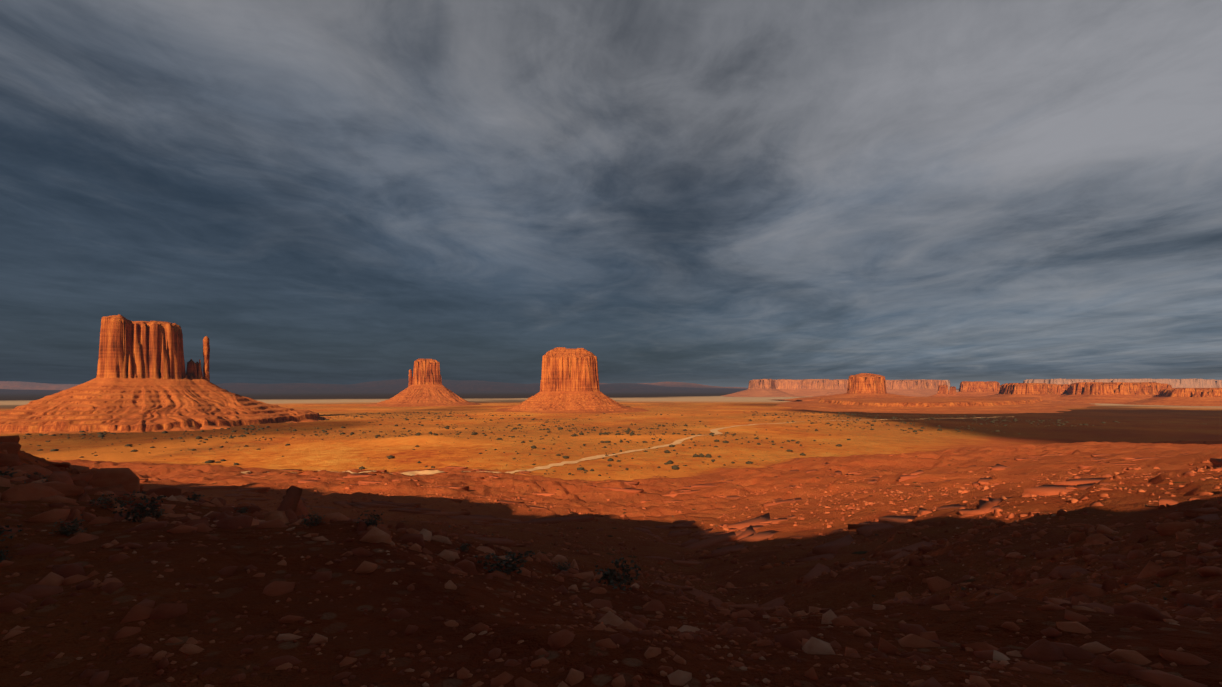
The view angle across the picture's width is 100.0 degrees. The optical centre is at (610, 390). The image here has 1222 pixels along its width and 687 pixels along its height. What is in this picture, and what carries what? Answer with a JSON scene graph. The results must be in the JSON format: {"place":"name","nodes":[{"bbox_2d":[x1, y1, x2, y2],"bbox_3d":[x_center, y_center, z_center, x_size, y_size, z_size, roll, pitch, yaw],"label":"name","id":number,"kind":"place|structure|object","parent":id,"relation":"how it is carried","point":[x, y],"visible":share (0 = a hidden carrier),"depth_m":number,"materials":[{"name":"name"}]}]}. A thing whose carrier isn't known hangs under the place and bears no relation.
{"place":"outdoors","nodes":[
{"label":"outdoors","id":0,"kind":"place"},
{"bbox_2d":[0,378,1221,686],"bbox_3d":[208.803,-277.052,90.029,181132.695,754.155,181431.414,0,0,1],"label":"desert ground","id":1,"kind":"structure","parent":0,"point":[1192,434],"depth_m":86.66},
{"bbox_2d":[0,314,330,434],"bbox_3d":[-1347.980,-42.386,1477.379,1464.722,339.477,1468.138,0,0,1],"label":"butte","id":2,"kind":"object","parent":1,"relation":"on","point":[143,381],"visible":0.73,"depth_m":1397.99,"materials":[{"name":"orange stone"}]},
{"bbox_2d":[365,358,481,406],"bbox_3d":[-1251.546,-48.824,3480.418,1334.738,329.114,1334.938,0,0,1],"label":"butte","id":3,"kind":"object","parent":1,"relation":"on","point":[425,387],"visible":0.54,"depth_m":3382.81,"materials":[{"name":"orange stone"}]},
{"bbox_2d":[496,347,648,412],"bbox_3d":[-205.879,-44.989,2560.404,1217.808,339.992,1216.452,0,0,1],"label":"butte","id":4,"kind":"object","parent":1,"relation":"on","point":[569,383],"visible":0.58,"depth_m":2428.76,"materials":[{"name":"orange stone"}]},
{"bbox_2d":[0,466,1194,605],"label":"desert shrubs","id":5,"kind":"object","parent":1,"relation":"on","point":[610,573],"visible":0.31,"depth_m":6.13,"materials":[{"name":"green plant"}]},
{"bbox_2d":[17,411,1203,477],"bbox_3d":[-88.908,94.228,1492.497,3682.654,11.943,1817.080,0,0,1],"label":"valley brush","id":6,"kind":"object","parent":1,"relation":"on","point":[627,431],"visible":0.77,"depth_m":1137.21,"materials":[{"name":"green plant"}]},
{"bbox_2d":[0,435,1221,686],"bbox_3d":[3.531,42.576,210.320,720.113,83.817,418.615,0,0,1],"label":"scattered rocks","id":7,"kind":"object","parent":1,"relation":"on","point":[86,483],"visible":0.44,"depth_m":5.46,"materials":[{"name":"stone"}]},
{"bbox_2d":[140,451,1221,610],"bbox_3d":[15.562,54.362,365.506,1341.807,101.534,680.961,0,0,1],"label":"rock ledges","id":8,"kind":"object","parent":1,"relation":"on","point":[746,532],"visible":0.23,"depth_m":186.37,"materials":[{"name":"stone"}]},
{"bbox_2d":[721,379,948,396],"bbox_3d":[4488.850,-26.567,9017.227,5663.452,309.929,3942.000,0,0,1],"label":"mesa","id":9,"kind":"structure","parent":1,"relation":"on","point":[802,388],"depth_m":8060.11,"materials":[{"name":"orange stone"}]},
{"bbox_2d":[776,396,1095,413],"bbox_3d":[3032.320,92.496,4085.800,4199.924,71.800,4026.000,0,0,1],"label":"platform","id":10,"kind":"structure","parent":1,"relation":"on","point":[963,405],"depth_m":2632.13,"materials":[{"name":"orange stone"}]},
{"bbox_2d":[928,385,962,396],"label":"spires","id":11,"kind":"object","parent":10,"relation":"on","point":[942,391],"visible":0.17,"depth_m":6234.71,"materials":[{"name":"orange stone"}]},
{"bbox_2d":[956,381,999,395],"bbox_3d":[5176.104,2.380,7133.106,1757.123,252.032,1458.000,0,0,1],"label":"mesa","id":12,"kind":"structure","parent":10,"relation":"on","point":[976,388],"depth_m":6851.98,"materials":[{"name":"orange stone"}]},
{"bbox_2d":[1120,388,1221,405],"bbox_3d":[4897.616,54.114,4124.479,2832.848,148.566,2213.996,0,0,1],"label":"mesa","id":13,"kind":"structure","parent":1,"relation":"on","point":[1189,397],"depth_m":3392.86,"materials":[{"name":"orange stone"}]},
{"bbox_2d":[0,0,1221,388],"label":"sky","id":14,"kind":"structure","parent":0,"point":[722,193],"materials":[{"name":"grey"}]},
{"bbox_2d":[241,416,1013,475],"bbox_3d":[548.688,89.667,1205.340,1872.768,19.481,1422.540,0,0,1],"label":"dirt road","id":15,"kind":"structure","parent":0,"point":[429,472],"depth_m":683.29,"materials":[{"name":"beige soil"}]},
{"bbox_2d":[772,373,914,400],"bbox_3d":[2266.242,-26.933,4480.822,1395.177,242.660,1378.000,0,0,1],"label":"butte","id":16,"kind":"object","parent":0,"point":[865,385],"visible":0.58,"depth_m":4243.48,"materials":[{"name":"orange stone"}]},
{"bbox_2d":[919,379,958,391],"bbox_3d":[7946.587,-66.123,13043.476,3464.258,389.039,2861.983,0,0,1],"label":"mesa","id":17,"kind":"structure","parent":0,"point":[948,383],"depth_m":12292.30,"materials":[{"name":"stone"}]},
{"bbox_2d":[982,382,1171,403],"bbox_3d":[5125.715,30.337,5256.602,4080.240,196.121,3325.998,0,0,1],"label":"mesa","id":18,"kind":"structure","parent":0,"point":[1104,392],"depth_m":4169.83,"materials":[{"name":"orange stone"}]},
{"bbox_2d":[1023,378,1221,387],"bbox_3d":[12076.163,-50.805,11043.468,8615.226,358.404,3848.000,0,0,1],"label":"mesa","id":19,"kind":"structure","parent":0,"point":[1194,383],"depth_m":9973.80,"materials":[{"name":"orange stone"}]}
]}

